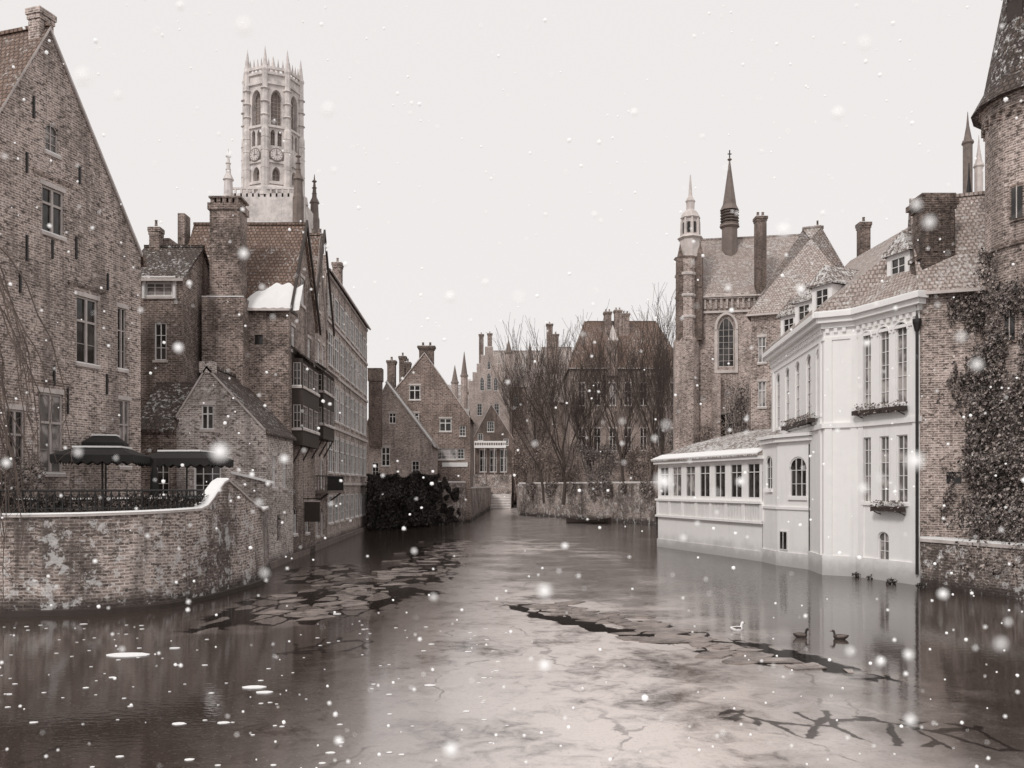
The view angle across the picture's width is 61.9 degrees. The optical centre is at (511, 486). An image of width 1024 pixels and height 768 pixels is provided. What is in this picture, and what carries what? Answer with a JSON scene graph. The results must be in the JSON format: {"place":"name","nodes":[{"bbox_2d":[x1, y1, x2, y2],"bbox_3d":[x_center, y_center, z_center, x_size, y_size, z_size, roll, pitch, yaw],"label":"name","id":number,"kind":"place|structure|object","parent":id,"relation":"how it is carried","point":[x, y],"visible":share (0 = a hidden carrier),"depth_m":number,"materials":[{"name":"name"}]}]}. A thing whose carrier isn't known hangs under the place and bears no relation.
{"place":"outdoors","nodes":[
{"label":"outdoors","id":0,"kind":"place"},
{"bbox_2d":[2,478,267,514],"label":"coping snow","id":1,"kind":"structure","parent":0,"point":[213,487],"depth_m":33.69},
{"bbox_2d":[0,0,1002,419],"label":"sky","id":2,"kind":"structure","parent":0,"point":[870,161],"materials":[{"name":"white"}]},
{"bbox_2d":[0,505,1023,767],"bbox_3d":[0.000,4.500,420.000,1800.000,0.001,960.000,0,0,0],"label":"canal water","id":3,"kind":"structure","parent":0,"point":[616,719],"depth_m":20.97,"materials":[{"name":"liquid"}]},
{"bbox_2d":[0,566,270,616],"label":"foundation","id":4,"kind":"object","parent":3,"relation":"in","point":[28,613],"visible":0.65,"depth_m":30.69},
{"bbox_2d":[0,613,508,767],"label":"snow patches","id":5,"kind":"object","parent":3,"relation":"on","point":[136,654],"visible":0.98,"depth_m":19.09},
{"bbox_2d":[269,526,367,568],"bbox_3d":[-14.328,4.625,68.000,0.549,0.950,44.070,0,0,-3],"label":"quay footing","id":6,"kind":"object","parent":3,"relation":"in","point":[281,561],"visible":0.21,"depth_m":59.92,"materials":[{"name":"stone"}]},
{"bbox_2d":[365,483,464,529],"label":"brickwork","id":7,"kind":"object","parent":3,"relation":"in","point":[460,503],"visible":0.21,"depth_m":103.73,"materials":[{"name":"brick"}]},
{"bbox_2d":[256,541,853,672],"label":"ice floes","id":8,"kind":"object","parent":3,"relation":"on","point":[661,632],"visible":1,"depth_m":28.66,"materials":[{"name":"ice"}]},
{"bbox_2d":[761,548,807,568],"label":"plinth","id":9,"kind":"structure","parent":3,"relation":"in","point":[789,559],"depth_m":48.00,"materials":[{"name":"white paint"}]},
{"bbox_2d":[763,436,809,553],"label":"walls","id":10,"kind":"structure","parent":3,"relation":"in","point":[782,455],"depth_m":48.21,"materials":[{"name":"white paint"}]},
{"bbox_2d":[756,432,812,444],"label":"cornice","id":11,"kind":"structure","parent":10,"relation":"attached to","point":[792,437],"depth_m":47.80,"materials":[{"name":"white paint"}]},
{"bbox_2d":[766,456,805,550],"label":"window frames","id":12,"kind":"structure","parent":10,"relation":"attached to","point":[797,480],"depth_m":47.59,"materials":[{"name":"white paint"}]},
{"bbox_2d":[768,457,805,495],"bbox_3d":[15.578,-0.594,48.545,0.172,2.413,4.203,0,0,-13],"label":"window glass","id":13,"kind":"structure","parent":12,"relation":"in","point":[793,467],"depth_m":47.35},
{"bbox_2d":[921,542,1023,599],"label":"brickwork","id":14,"kind":"object","parent":3,"relation":"in","point":[939,575],"visible":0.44,"depth_m":36.08,"materials":[{"name":"brick"}]},
{"bbox_2d":[0,0,1023,767],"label":"falling snow","id":15,"kind":"structure","parent":0,"point":[220,450],"depth_m":1.70,"materials":[{"name":"snow"}]},
{"bbox_2d":[529,351,566,481],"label":"bare tree","id":16,"kind":"object","parent":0,"point":[547,477],"visible":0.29,"depth_m":149.80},
{"bbox_3d":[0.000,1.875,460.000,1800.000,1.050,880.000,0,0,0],"label":"ground","id":17,"kind":"structure","parent":0,"visible":0},
{"bbox_2d":[13,456,53,509],"bbox_3d":[-18.493,0.062,32.992,1.440,2.476,1.406,0,0,0],"label":"potted plant","id":18,"kind":"object","parent":17,"relation":"on","point":[36,476],"visible":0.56,"depth_m":33.00,"materials":[{"name":"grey plant"}]},
{"bbox_2d":[0,247,76,613],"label":"weeping tree","id":19,"kind":"object","parent":17,"relation":"on","point":[6,436],"visible":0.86,"depth_m":30.20,"materials":[{"name":"brown plant"}]},
{"bbox_2d":[0,32,140,509],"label":"walls","id":20,"kind":"structure","parent":17,"relation":"on","point":[103,251],"depth_m":37.57,"materials":[{"name":"brick"}]},
{"bbox_2d":[19,95,108,413],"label":"wall ties","id":21,"kind":"object","parent":20,"relation":"attached to","point":[27,236],"depth_m":36.76,"materials":[{"name":"black metal"}]},
{"bbox_2d":[6,188,122,475],"bbox_3d":[-19.669,-6.607,37.865,0.001,12.513,6.750,0,0,17],"label":"window glass","id":22,"kind":"object","parent":20,"relation":"attached to","point":[80,302],"visible":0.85,"depth_m":38.34,"materials":[{"name":"glass"}]},
{"bbox_2d":[6,124,128,477],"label":"window frames","id":23,"kind":"structure","parent":20,"relation":"attached to","point":[84,321],"depth_m":37.38,"materials":[{"name":"wood"}]},
{"bbox_2d":[29,167,105,387],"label":"relief arches","id":24,"kind":"structure","parent":20,"relation":"attached to","point":[50,176],"depth_m":37.29,"materials":[{"name":"brick"}]},
{"bbox_2d":[5,178,131,410],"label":"window lintels","id":25,"kind":"structure","parent":20,"relation":"attached to","point":[79,293],"depth_m":37.16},
{"bbox_2d":[0,26,146,266],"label":"roof","id":26,"kind":"structure","parent":20,"relation":"on","point":[17,50],"depth_m":36.09,"materials":[{"name":"red tile"}]},
{"bbox_2d":[25,5,56,39],"bbox_3d":[-20.280,-19.200,36.747,0.780,2.400,0.930,0,0,17],"label":"chimney","id":27,"kind":"object","parent":26,"relation":"on","point":[38,16],"visible":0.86,"depth_m":36.39,"materials":[{"name":"brick"}]},
{"bbox_2d":[0,26,142,256],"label":"bargeboards","id":28,"kind":"object","parent":26,"relation":"attached to","point":[88,124],"visible":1,"depth_m":38.29,"materials":[{"name":"stone"}]},
{"bbox_2d":[26,150,131,478],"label":"window sills","id":29,"kind":"structure","parent":20,"relation":"attached to","point":[51,154],"depth_m":37.19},
{"bbox_2d":[40,126,125,471],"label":"window curtained","id":30,"kind":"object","parent":20,"relation":"attached to","point":[55,428],"depth_m":37.01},
{"bbox_2d":[50,445,150,509],"bbox_3d":[-17.040,-0.214,35.500,3.218,3.028,2.424,0,0,-7],"label":"restaurant parasol","id":31,"kind":"object","parent":17,"relation":"on","point":[98,455],"visible":0.92,"depth_m":34.49,"materials":[{"name":"black fabric"}]},
{"bbox_2d":[1,494,206,512],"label":"railing planter","id":32,"kind":"object","parent":17,"relation":"on","point":[75,510],"visible":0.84,"depth_m":30.68,"materials":[{"name":"black plant"}]},
{"bbox_2d":[81,433,128,509],"bbox_3d":[-18.326,-0.549,38.500,1.721,3.698,1.721,0,0,-17],"label":"restaurant parasol","id":33,"kind":"object","parent":17,"relation":"on","point":[105,439],"visible":0.49,"depth_m":37.88,"materials":[{"name":"black fabric"}]},
{"bbox_2d":[0,482,268,610],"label":"brickwork","id":34,"kind":"object","parent":17,"relation":"on","point":[135,565],"visible":0.73,"depth_m":30.88,"materials":[{"name":"brick"}]},
{"bbox_2d":[0,479,268,517],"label":"coping","id":35,"kind":"object","parent":34,"relation":"on","point":[153,512],"visible":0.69,"depth_m":30.97,"materials":[{"name":"stone"}]},
{"bbox_2d":[0,489,204,512],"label":"terrace railing","id":36,"kind":"object","parent":35,"relation":"on","point":[185,497],"visible":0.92,"depth_m":30.72,"materials":[{"name":"black metal"}]},
{"bbox_2d":[141,382,194,508],"bbox_3d":[-19.117,-2.229,47.050,2.157,7.458,2.900,0,0,0],"label":"lean to annex","id":37,"kind":"object","parent":17,"relation":"on","point":[164,403],"visible":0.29,"depth_m":46.08,"materials":[{"name":"brick"}]},
{"bbox_2d":[141,252,209,428],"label":"walls","id":38,"kind":"structure","parent":17,"relation":"on","point":[181,318],"depth_m":48.50,"materials":[{"name":"brick"}]},
{"bbox_2d":[141,248,209,279],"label":"roof","id":39,"kind":"structure","parent":38,"relation":"on","point":[178,262],"depth_m":50.02,"materials":[{"name":"tile"}]},
{"bbox_2d":[163,213,189,244],"bbox_3d":[-21.148,-15.070,53.875,0.605,4.840,3.850,0,0,0],"label":"end chimney","id":40,"kind":"object","parent":39,"relation":"on","point":[183,228],"visible":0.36,"depth_m":54.60,"materials":[{"name":"brick"}]},
{"bbox_2d":[138,449,233,503],"bbox_3d":[-14.478,-0.183,38.000,3.219,2.966,2.623,0,0,5],"label":"restaurant parasol","id":41,"kind":"object","parent":17,"relation":"on","point":[187,458],"visible":0.82,"depth_m":36.93,"materials":[{"name":"black fabric"}]},
{"bbox_2d":[172,362,296,561],"bbox_3d":[-15.605,-1.122,49.000,5.503,11.245,6.000,0,0,0],"label":"gabled annex","id":42,"kind":"object","parent":17,"relation":"on","point":[267,435],"visible":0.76,"depth_m":46.20,"materials":[{"name":"brick"}]},
{"bbox_2d":[202,196,248,387],"bbox_3d":[-17.203,-10.403,51.550,2.458,13.806,1.700,0,0,0],"label":"chimney stack","id":43,"kind":"object","parent":42,"relation":"on","point":[225,338],"visible":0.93,"depth_m":50.85,"materials":[{"name":"brick"}]},
{"bbox_2d":[196,407,277,539],"bbox_3d":[-14.844,-0.644,47.906,1.363,7.489,5.547,0,0,43],"label":"window glass","id":44,"kind":"structure","parent":42,"relation":"in","point":[199,470],"depth_m":46.33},
{"bbox_2d":[223,48,319,232],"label":"belfry tower","id":45,"kind":"structure","parent":17,"relation":"on","point":[272,188],"depth_m":145.93,"materials":[{"name":"stone"}]},
{"bbox_2d":[256,92,292,180],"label":"window glass","id":46,"kind":"structure","parent":45,"relation":"in","point":[274,96],"depth_m":146.71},
{"bbox_2d":[249,246,314,552],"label":"walls","id":47,"kind":"structure","parent":17,"relation":"on","point":[273,355],"depth_m":51.90,"materials":[{"name":"brick"}]},
{"bbox_2d":[188,225,318,332],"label":"roof","id":48,"kind":"structure","parent":47,"relation":"on","point":[273,254],"depth_m":54.20,"materials":[{"name":"red tile"}]},
{"bbox_2d":[247,283,302,310],"bbox_3d":[-14.575,-11.618,52.150,3.399,1.991,1.200,0,0,0],"label":"snow drift","id":49,"kind":"object","parent":48,"relation":"on","point":[270,297],"visible":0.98,"depth_m":51.97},
{"bbox_2d":[290,220,320,334],"bbox_3d":[-13.311,-13.896,55.400,0.140,6.790,7.800,0,0,0],"label":"bargeboard","id":50,"kind":"object","parent":48,"relation":"attached to","point":[306,231],"visible":1,"depth_m":55.52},
{"bbox_2d":[255,335,315,513],"bbox_3d":[-14.342,-3.400,55.043,2.663,13.000,6.006,0,0,0],"label":"window glass","id":51,"kind":"object","parent":47,"relation":"attached to","point":[258,339],"visible":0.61,"depth_m":52.68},
{"bbox_2d":[293,443,318,463],"bbox_3d":[-13.381,-1.995,55.400,0.699,1.390,5.638,0,0,-3],"label":"oriel base","id":52,"kind":"object","parent":47,"relation":"attached to","point":[301,445],"visible":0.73,"depth_m":54.54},
{"bbox_2d":[292,358,318,446],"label":"walls","id":53,"kind":"structure","parent":52,"relation":"on","point":[302,397],"depth_m":52.86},
{"bbox_2d":[293,362,317,431],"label":"window frames","id":54,"kind":"structure","parent":53,"relation":"attached to","point":[305,407],"depth_m":54.22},
{"bbox_2d":[314,247,325,544],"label":"walls","id":55,"kind":"structure","parent":17,"relation":"on","point":[322,337],"depth_m":63.07,"materials":[{"name":"brick"}]},
{"bbox_2d":[316,436,333,457],"bbox_3d":[-13.654,-2.795,61.950,0.749,1.390,4.739,0,0,-3],"label":"oriel base","id":56,"kind":"object","parent":55,"relation":"attached to","point":[324,439],"visible":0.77,"depth_m":61.95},
{"bbox_2d":[319,370,333,439],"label":"walls","id":57,"kind":"structure","parent":56,"relation":"on","point":[325,431],"depth_m":60.44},
{"bbox_2d":[322,255,365,540],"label":"walls","id":58,"kind":"structure","parent":17,"relation":"on","point":[338,529],"depth_m":74.92,"materials":[{"name":"brick"}]},
{"bbox_2d":[328,289,365,522],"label":"window frames","id":59,"kind":"structure","parent":58,"relation":"attached to","point":[347,417],"depth_m":77.00,"materials":[{"name":"wood"}]},
{"bbox_2d":[327,276,366,482],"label":"pilasters","id":60,"kind":"object","parent":58,"relation":"attached to","point":[345,390],"visible":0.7,"depth_m":77.62,"materials":[{"name":"brick"}]},
{"bbox_2d":[326,270,367,484],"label":"string courses","id":61,"kind":"object","parent":58,"relation":"attached to","point":[354,350],"visible":0.73,"depth_m":76.05,"materials":[{"name":"stone"}]},
{"bbox_2d":[367,384,437,525],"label":"walls","id":62,"kind":"structure","parent":17,"relation":"on","point":[406,439],"depth_m":97.00,"materials":[{"name":"brick"}]},
{"bbox_2d":[366,471,460,528],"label":"ivy hedge","id":63,"kind":"object","parent":62,"relation":"attached to","point":[396,503],"visible":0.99,"depth_m":91.39,"materials":[{"name":"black plant"}]},
{"bbox_2d":[389,386,439,449],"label":"roof","id":64,"kind":"structure","parent":62,"relation":"on","point":[434,444],"depth_m":102.49,"materials":[{"name":"tile"}]},
{"bbox_2d":[369,381,382,446],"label":"chimney","id":65,"kind":"object","parent":64,"relation":"on","point":[375,412],"visible":1,"depth_m":96.00,"materials":[{"name":"brick"}]},
{"bbox_2d":[396,353,472,522],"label":"walls","id":66,"kind":"structure","parent":17,"relation":"on","point":[437,401],"depth_m":106.00,"materials":[{"name":"brick"}]},
{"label":"roof","id":67,"kind":"object","parent":66,"relation":"on","visible":0},
{"bbox_2d":[386,346,435,386],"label":"chimney","id":68,"kind":"object","parent":67,"relation":"on","point":[404,367],"visible":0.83,"depth_m":106.70,"materials":[{"name":"brick"}]},
{"bbox_2d":[472,488,490,520],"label":"brickwork","id":69,"kind":"object","parent":17,"relation":"on","point":[481,501],"visible":0.57,"depth_m":132.57,"materials":[{"name":"brick"}]},
{"bbox_2d":[468,347,508,436],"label":"walls","id":70,"kind":"structure","parent":17,"relation":"on","point":[485,398],"depth_m":205.00,"materials":[{"name":"brick"}]},
{"bbox_2d":[473,441,511,506],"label":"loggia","id":71,"kind":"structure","parent":17,"relation":"on","point":[499,483],"depth_m":182.20,"materials":[{"name":"paint"}]},
{"bbox_2d":[473,405,513,506],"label":"walls","id":72,"kind":"structure","parent":17,"relation":"on","point":[500,428],"depth_m":184.00,"materials":[{"name":"brick"}]},
{"bbox_2d":[493,350,540,504],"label":"museum wing","id":73,"kind":"structure","parent":17,"relation":"on","point":[499,357],"depth_m":212.10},
{"bbox_2d":[511,430,531,499],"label":"garden shrub","id":74,"kind":"object","parent":17,"relation":"on","point":[519,463],"visible":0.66,"depth_m":149.74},
{"bbox_2d":[489,327,581,502],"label":"bare tree","id":75,"kind":"object","parent":17,"relation":"on","point":[512,399],"visible":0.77,"depth_m":124.49,"materials":[{"name":"brown plant"}]},
{"bbox_2d":[513,374,559,501],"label":"bare tree","id":76,"kind":"object","parent":17,"relation":"on","point":[535,474],"visible":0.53,"depth_m":127.86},
{"bbox_2d":[494,316,613,504],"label":"bare tree","id":77,"kind":"object","parent":17,"relation":"on","point":[551,402],"visible":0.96,"depth_m":111.08,"materials":[{"name":"brown plant"}]},
{"bbox_2d":[534,437,586,489],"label":"garden shrub","id":78,"kind":"object","parent":17,"relation":"on","point":[553,465],"visible":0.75,"depth_m":121.61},
{"bbox_2d":[552,329,622,481],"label":"bare tree","id":79,"kind":"object","parent":17,"relation":"on","point":[595,423],"visible":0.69,"depth_m":117.17,"materials":[{"name":"brown plant"}]},
{"bbox_2d":[519,483,657,523],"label":"brickwork","id":80,"kind":"object","parent":17,"relation":"on","point":[629,505],"visible":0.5,"depth_m":112.62,"materials":[{"name":"brick"}]},
{"bbox_2d":[525,481,654,501],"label":"trailing ivy","id":81,"kind":"object","parent":80,"relation":"attached to","point":[572,488],"visible":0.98,"depth_m":112.35,"materials":[{"name":"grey plant"}]},
{"bbox_2d":[574,441,619,481],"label":"garden shrub","id":82,"kind":"object","parent":17,"relation":"on","point":[602,472],"visible":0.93,"depth_m":115.90,"materials":[{"name":"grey plant"}]},
{"bbox_2d":[563,299,658,481],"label":"bare tree","id":83,"kind":"object","parent":17,"relation":"on","point":[622,454],"visible":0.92,"depth_m":110.11,"materials":[{"name":"brown plant"}]},
{"bbox_2d":[564,369,672,481],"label":"walls","id":84,"kind":"structure","parent":17,"relation":"on","point":[605,440],"depth_m":140.00,"materials":[{"name":"brick"}]},
{"bbox_2d":[564,322,672,377],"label":"roof","id":85,"kind":"structure","parent":84,"relation":"on","point":[594,325],"depth_m":144.29,"materials":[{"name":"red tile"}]},
{"bbox_2d":[603,310,629,334],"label":"chimney","id":86,"kind":"object","parent":85,"relation":"on","point":[621,319],"visible":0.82,"depth_m":145.40,"materials":[{"name":"brick"}]},
{"bbox_2d":[572,319,674,480],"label":"bare tree","id":87,"kind":"object","parent":17,"relation":"on","point":[653,434],"visible":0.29,"depth_m":115.97,"materials":[{"name":"brown plant"}]},
{"bbox_2d":[617,436,669,481],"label":"garden shrub","id":88,"kind":"object","parent":17,"relation":"on","point":[636,470],"visible":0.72,"depth_m":111.51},
{"bbox_2d":[621,282,675,456],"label":"bare tree","id":89,"kind":"object","parent":17,"relation":"on","point":[660,382],"visible":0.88,"depth_m":106.32,"materials":[{"name":"brown plant"}]},
{"bbox_2d":[673,175,702,450],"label":"chapel turret","id":90,"kind":"object","parent":17,"relation":"on","point":[689,326],"visible":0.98,"depth_m":83.12,"materials":[{"name":"brick"}]},
{"bbox_2d":[651,428,780,561],"bbox_3d":[15.261,0.500,58.072,7.129,8.800,13.966,0,0,-11],"label":"glazed winter garden","id":91,"kind":"object","parent":17,"relation":"on","point":[706,472],"visible":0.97,"depth_m":56.57,"materials":[{"name":"white paint"}]},
{"bbox_2d":[660,462,759,498],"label":"window frames","id":92,"kind":"structure","parent":91,"relation":"in","point":[715,465],"depth_m":56.38,"materials":[{"name":"white paint"}]},
{"bbox_2d":[662,464,758,496],"bbox_3d":[13.078,-0.350,57.581,0.001,2.200,12.923,0,0,-17],"label":"window glass","id":93,"kind":"structure","parent":91,"relation":"in","point":[751,466],"depth_m":54.44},
{"bbox_2d":[724,375,750,456],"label":"garden shrub","id":94,"kind":"object","parent":17,"relation":"on","point":[738,410],"visible":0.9,"depth_m":79.85,"materials":[{"name":"grey plant"}]},
{"bbox_2d":[699,212,799,441],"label":"gothic chapel","id":95,"kind":"structure","parent":17,"relation":"on","point":[746,271],"depth_m":83.59,"materials":[{"name":"brick"}]},
{"bbox_2d":[719,319,732,436],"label":"window glass","id":96,"kind":"structure","parent":95,"relation":"in","point":[728,328],"depth_m":83.57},
{"bbox_2d":[720,150,739,255],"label":"roof spire","id":97,"kind":"structure","parent":95,"relation":"on","point":[729,225],"depth_m":87.41,"materials":[{"name":"metal"}]},
{"bbox_2d":[751,314,780,547],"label":"walls","id":98,"kind":"structure","parent":17,"relation":"on","point":[769,326],"depth_m":62.67,"materials":[{"name":"brick"}]},
{"bbox_2d":[747,227,843,321],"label":"roof","id":99,"kind":"structure","parent":98,"relation":"on","point":[796,268],"depth_m":64.36,"materials":[{"name":"brown tile"}]},
{"bbox_2d":[821,222,871,255],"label":"chimney","id":100,"kind":"object","parent":99,"relation":"on","point":[863,230],"visible":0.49,"depth_m":68.60,"materials":[{"name":"brick"}]},
{"bbox_2d":[762,165,971,584],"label":"white canal mansion","id":101,"kind":"structure","parent":17,"relation":"on","point":[813,345],"depth_m":42.52,"materials":[{"name":"paint"}]},
{"bbox_2d":[777,254,907,559],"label":"window frames","id":102,"kind":"structure","parent":101,"relation":"in","point":[891,260],"depth_m":41.30,"materials":[{"name":"white paint"}]},
{"bbox_2d":[778,322,907,559],"bbox_3d":[17.233,-2.083,47.464,2.407,11.286,15.852,0,0,0],"label":"window glass","id":103,"kind":"structure","parent":101,"relation":"in","point":[900,330],"depth_m":40.90,"materials":[{"name":"glass"}]},
{"bbox_2d":[851,400,907,417],"bbox_3d":[17.539,-3.702,40.846,0.535,0.752,3.372,0,0,-20],"label":"flower box","id":104,"kind":"object","parent":101,"relation":"attached to","point":[888,409],"visible":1,"depth_m":40.66,"materials":[{"name":"black metal"}]},
{"bbox_2d":[906,193,959,274],"bbox_3d":[19.642,-10.750,39.864,1.840,5.500,1.448,0,0,0],"label":"chimney stack","id":105,"kind":"object","parent":101,"relation":"on","point":[939,208],"visible":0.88,"depth_m":39.22,"materials":[{"name":"brick"}]},
{"bbox_2d":[911,227,984,538],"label":"walls","id":106,"kind":"structure","parent":17,"relation":"on","point":[942,345],"depth_m":38.48,"materials":[{"name":"brick"}]},
{"bbox_2d":[908,194,984,290],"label":"roof","id":107,"kind":"structure","parent":106,"relation":"on","point":[959,269],"depth_m":39.14,"materials":[{"name":"brown tile"}]},
{"bbox_2d":[935,294,984,520],"bbox_3d":[20.205,-3.499,37.946,2.499,10.102,0.594,0,0,21],"label":"ivy","id":108,"kind":"object","parent":106,"relation":"attached to","point":[969,327],"visible":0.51,"depth_m":38.10,"materials":[{"name":"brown plant"}]},
{"bbox_2d":[961,112,983,192],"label":"church turret","id":109,"kind":"object","parent":17,"relation":"on","point":[967,145],"visible":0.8,"depth_m":114.57,"materials":[{"name":"stone"}]},
{"bbox_2d":[971,0,1023,542],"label":"round brick tower","id":110,"kind":"structure","parent":17,"relation":"on","point":[997,123],"depth_m":35.84,"materials":[{"name":"brick"}]},
{"bbox_2d":[938,445,1023,577],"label":"ivy","id":111,"kind":"object","parent":110,"relation":"attached to","point":[1006,513],"visible":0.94,"depth_m":35.40,"materials":[{"name":"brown plant"}]},
{"bbox_2d":[953,247,1023,541],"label":"ivy","id":112,"kind":"object","parent":110,"relation":"attached to","point":[980,428],"visible":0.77,"depth_m":35.93,"materials":[{"name":"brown plant"}]},
{"bbox_2d":[1005,185,1021,340],"bbox_3d":[21.267,-9.250,35.057,0.312,6.300,1.887,0,0,-42],"label":"window glass","id":113,"kind":"structure","parent":110,"relation":"in","point":[1019,188],"depth_m":35.41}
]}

